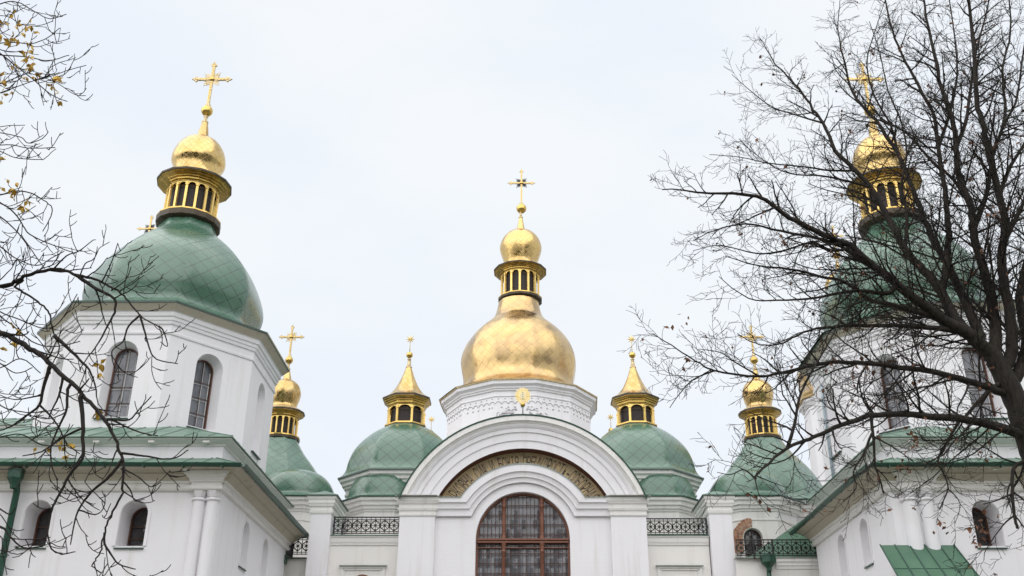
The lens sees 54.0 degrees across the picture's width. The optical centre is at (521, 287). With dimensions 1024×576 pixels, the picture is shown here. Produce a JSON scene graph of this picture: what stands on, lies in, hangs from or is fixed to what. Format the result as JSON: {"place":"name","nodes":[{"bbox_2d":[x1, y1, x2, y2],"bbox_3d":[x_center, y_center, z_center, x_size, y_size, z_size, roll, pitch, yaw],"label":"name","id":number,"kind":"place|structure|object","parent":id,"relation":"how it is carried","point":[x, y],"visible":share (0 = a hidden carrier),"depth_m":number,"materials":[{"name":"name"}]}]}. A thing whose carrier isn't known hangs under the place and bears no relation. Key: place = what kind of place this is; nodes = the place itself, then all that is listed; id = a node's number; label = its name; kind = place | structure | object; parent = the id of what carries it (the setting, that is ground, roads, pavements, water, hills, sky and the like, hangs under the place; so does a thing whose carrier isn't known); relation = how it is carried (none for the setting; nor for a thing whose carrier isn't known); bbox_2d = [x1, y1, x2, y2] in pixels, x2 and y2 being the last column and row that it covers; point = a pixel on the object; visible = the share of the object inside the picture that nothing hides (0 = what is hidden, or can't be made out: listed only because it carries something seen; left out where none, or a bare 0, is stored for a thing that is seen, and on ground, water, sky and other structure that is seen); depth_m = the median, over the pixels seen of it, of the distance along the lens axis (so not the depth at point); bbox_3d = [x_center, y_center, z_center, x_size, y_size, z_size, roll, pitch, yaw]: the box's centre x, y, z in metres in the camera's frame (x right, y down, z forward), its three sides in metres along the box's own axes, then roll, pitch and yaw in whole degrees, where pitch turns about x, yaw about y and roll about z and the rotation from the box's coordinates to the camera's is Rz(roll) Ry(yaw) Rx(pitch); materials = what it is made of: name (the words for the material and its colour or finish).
{"place":"outdoors","nodes":[
{"label":"outdoors","id":0,"kind":"place"},
{"bbox_2d":[0,0,1023,499],"label":"sky","id":1,"kind":"structure","parent":0,"point":[372,149],"materials":[{"name":"white"}]},
{"bbox_2d":[395,387,650,575],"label":"arched gable","id":2,"kind":"structure","parent":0,"point":[537,475],"depth_m":40.06,"materials":[{"name":"white paint"}]},
{"bbox_2d":[475,493,569,575],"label":"great window","id":3,"kind":"structure","parent":2,"relation":"in","point":[520,534],"depth_m":39.77,"materials":[{"name":"brown paint"}]},
{"bbox_2d":[796,225,843,485],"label":"tower","id":4,"kind":"structure","parent":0,"point":[816,455],"depth_m":65.98,"materials":[{"name":"paint"}]},
{"bbox_2d":[789,62,1023,575],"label":"stair tower","id":5,"kind":"structure","parent":0,"point":[902,540],"depth_m":34.19,"materials":[{"name":"white paint"}]},
{"bbox_2d":[880,360,908,428],"bbox_3d":[13.779,3.943,37.011,0.105,2.690,0.840,21,-32,-37],"label":"window","id":6,"kind":"structure","parent":5,"relation":"in","point":[893,420],"depth_m":37.07,"materials":[{"name":"grey glass"}]},
{"bbox_2d":[961,349,995,416],"bbox_3d":[16.300,3.439,35.956,0.840,2.690,0.105,0,-26,0],"label":"window","id":7,"kind":"structure","parent":5,"relation":"in","point":[988,403],"depth_m":36.12,"materials":[{"name":"grey glass"}]},
{"bbox_2d":[972,508,991,545],"bbox_3d":[14.230,7.562,31.451,0.760,1.350,0.105,0,-26,0],"label":"window","id":8,"kind":"structure","parent":5,"relation":"in","point":[987,536],"depth_m":31.49,"materials":[{"name":"black glass"}]},
{"label":"ground","id":9,"kind":"structure","parent":0,"visible":0},
{"bbox_2d":[0,418,32,427],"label":"side aisle","id":10,"kind":"object","parent":9,"relation":"on","point":[11,421],"visible":0.06,"depth_m":50.25,"materials":[{"name":"white paint"}]},
{"bbox_2d":[0,0,197,575],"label":"chestnut tree","id":11,"kind":"object","parent":9,"relation":"on","point":[16,341],"visible":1,"depth_m":10.32,"materials":[{"name":"brown plant"}]},
{"bbox_2d":[0,62,308,575],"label":"stair tower","id":12,"kind":"structure","parent":9,"relation":"on","point":[223,511],"depth_m":35.75,"materials":[{"name":"white paint"}]},
{"bbox_2d":[32,509,50,545],"bbox_3d":[-14.830,7.562,31.451,0.760,1.350,0.105,0,-26,0],"label":"window","id":13,"kind":"structure","parent":12,"relation":"in","point":[42,521],"depth_m":31.49,"materials":[{"name":"brown glass"}]},
{"bbox_2d":[105,349,137,416],"bbox_3d":[-14.280,3.439,35.956,0.840,2.690,0.105,0,-26,0],"label":"window","id":14,"kind":"structure","parent":12,"relation":"in","point":[123,388],"depth_m":35.99,"materials":[{"name":"grey glass"}]},
{"bbox_2d":[127,508,147,545],"bbox_3d":[-11.880,7.562,31.451,0.760,1.350,0.105,0,-26,0],"label":"window","id":15,"kind":"structure","parent":12,"relation":"in","point":[137,525],"depth_m":31.51,"materials":[{"name":"brown glass"}]},
{"bbox_2d":[187,360,212,429],"bbox_3d":[-11.879,3.943,37.011,0.105,2.690,0.840,-21,-32,37],"label":"window","id":16,"kind":"structure","parent":12,"relation":"in","point":[203,378],"depth_m":37.10,"materials":[{"name":"grey glass"}]},
{"bbox_2d":[283,555,306,575],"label":"terrace wall","id":17,"kind":"structure","parent":9,"relation":"on","point":[294,566],"depth_m":39.69,"materials":[{"name":"beige paint"}]},
{"bbox_2d":[285,537,308,556],"bbox_3d":[-9.075,10.310,39.954,1.406,0.830,0.060,0,-25,0],"label":"iron railing","id":18,"kind":"object","parent":17,"relation":"on","point":[297,549],"visible":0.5,"depth_m":39.92,"materials":[{"name":"black metal"}]},
{"bbox_2d":[265,325,342,556],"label":"cross chapel","id":19,"kind":"structure","parent":9,"relation":"on","point":[294,476],"depth_m":49.80,"materials":[{"name":"green paint"}]},
{"bbox_2d":[305,491,348,575],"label":"gate pillar","id":20,"kind":"structure","parent":9,"relation":"on","point":[326,507],"depth_m":39.83,"materials":[{"name":"white paint"}]},
{"bbox_2d":[328,535,398,575],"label":"gallery wall","id":21,"kind":"structure","parent":9,"relation":"on","point":[363,555],"depth_m":39.62,"materials":[{"name":"beige paint"}]},
{"bbox_2d":[333,516,398,534],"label":"iron railing","id":22,"kind":"object","parent":21,"relation":"on","point":[347,525],"visible":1,"depth_m":40.03,"materials":[{"name":"black metal"}]},
{"bbox_2d":[338,335,442,534],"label":"star chapel","id":23,"kind":"structure","parent":9,"relation":"on","point":[383,462],"depth_m":46.87,"materials":[{"name":"green paint"}]},
{"bbox_2d":[439,169,596,513],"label":"golden dome","id":24,"kind":"object","parent":9,"relation":"on","point":[515,343],"visible":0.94,"depth_m":63.15,"materials":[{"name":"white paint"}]},
{"bbox_2d":[608,413,612,430],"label":"star chapel","id":25,"kind":"structure","parent":9,"relation":"on","point":[610,417],"depth_m":63.10,"materials":[{"name":"paint"}]},
{"bbox_2d":[601,335,703,533],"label":"star chapel","id":26,"kind":"structure","parent":9,"relation":"on","point":[657,460],"depth_m":46.89,"materials":[{"name":"green paint"}]},
{"bbox_2d":[647,535,710,575],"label":"gallery wall","id":27,"kind":"structure","parent":9,"relation":"on","point":[678,555],"depth_m":39.62,"materials":[{"name":"beige paint"}]},
{"bbox_2d":[646,518,707,534],"bbox_3d":[6.185,9.557,40.002,2.486,0.790,0.060,0,-25,0],"label":"iron railing","id":28,"kind":"object","parent":27,"relation":"on","point":[681,528],"visible":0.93,"depth_m":40.00,"materials":[{"name":"black metal"}]},
{"bbox_2d":[691,491,736,575],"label":"gate pillar","id":29,"kind":"structure","parent":9,"relation":"on","point":[718,515],"depth_m":39.81,"materials":[{"name":"white paint"}]},
{"bbox_2d":[710,324,821,556],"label":"cross chapel","id":30,"kind":"structure","parent":9,"relation":"on","point":[754,521],"depth_m":47.30,"materials":[{"name":"green paint"}]},
{"bbox_2d":[744,530,761,556],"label":"window","id":31,"kind":"structure","parent":30,"relation":"in","point":[750,534],"depth_m":44.77,"materials":[{"name":"black glass"}]},
{"bbox_2d":[734,520,819,575],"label":"terrace wall","id":32,"kind":"structure","parent":9,"relation":"on","point":[767,565],"depth_m":38.90,"materials":[{"name":"beige paint"}]},
{"bbox_2d":[736,539,816,558],"bbox_3d":[10.155,10.148,39.034,3.646,0.770,0.060,0,-25,0],"label":"iron railing","id":33,"kind":"object","parent":32,"relation":"on","point":[754,553],"visible":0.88,"depth_m":39.05,"materials":[{"name":"black metal"}]},
{"bbox_2d":[622,0,1023,575],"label":"linden tree","id":34,"kind":"object","parent":9,"relation":"on","point":[1006,369],"visible":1,"depth_m":15.18,"materials":[{"name":"brown plant"}]}
]}

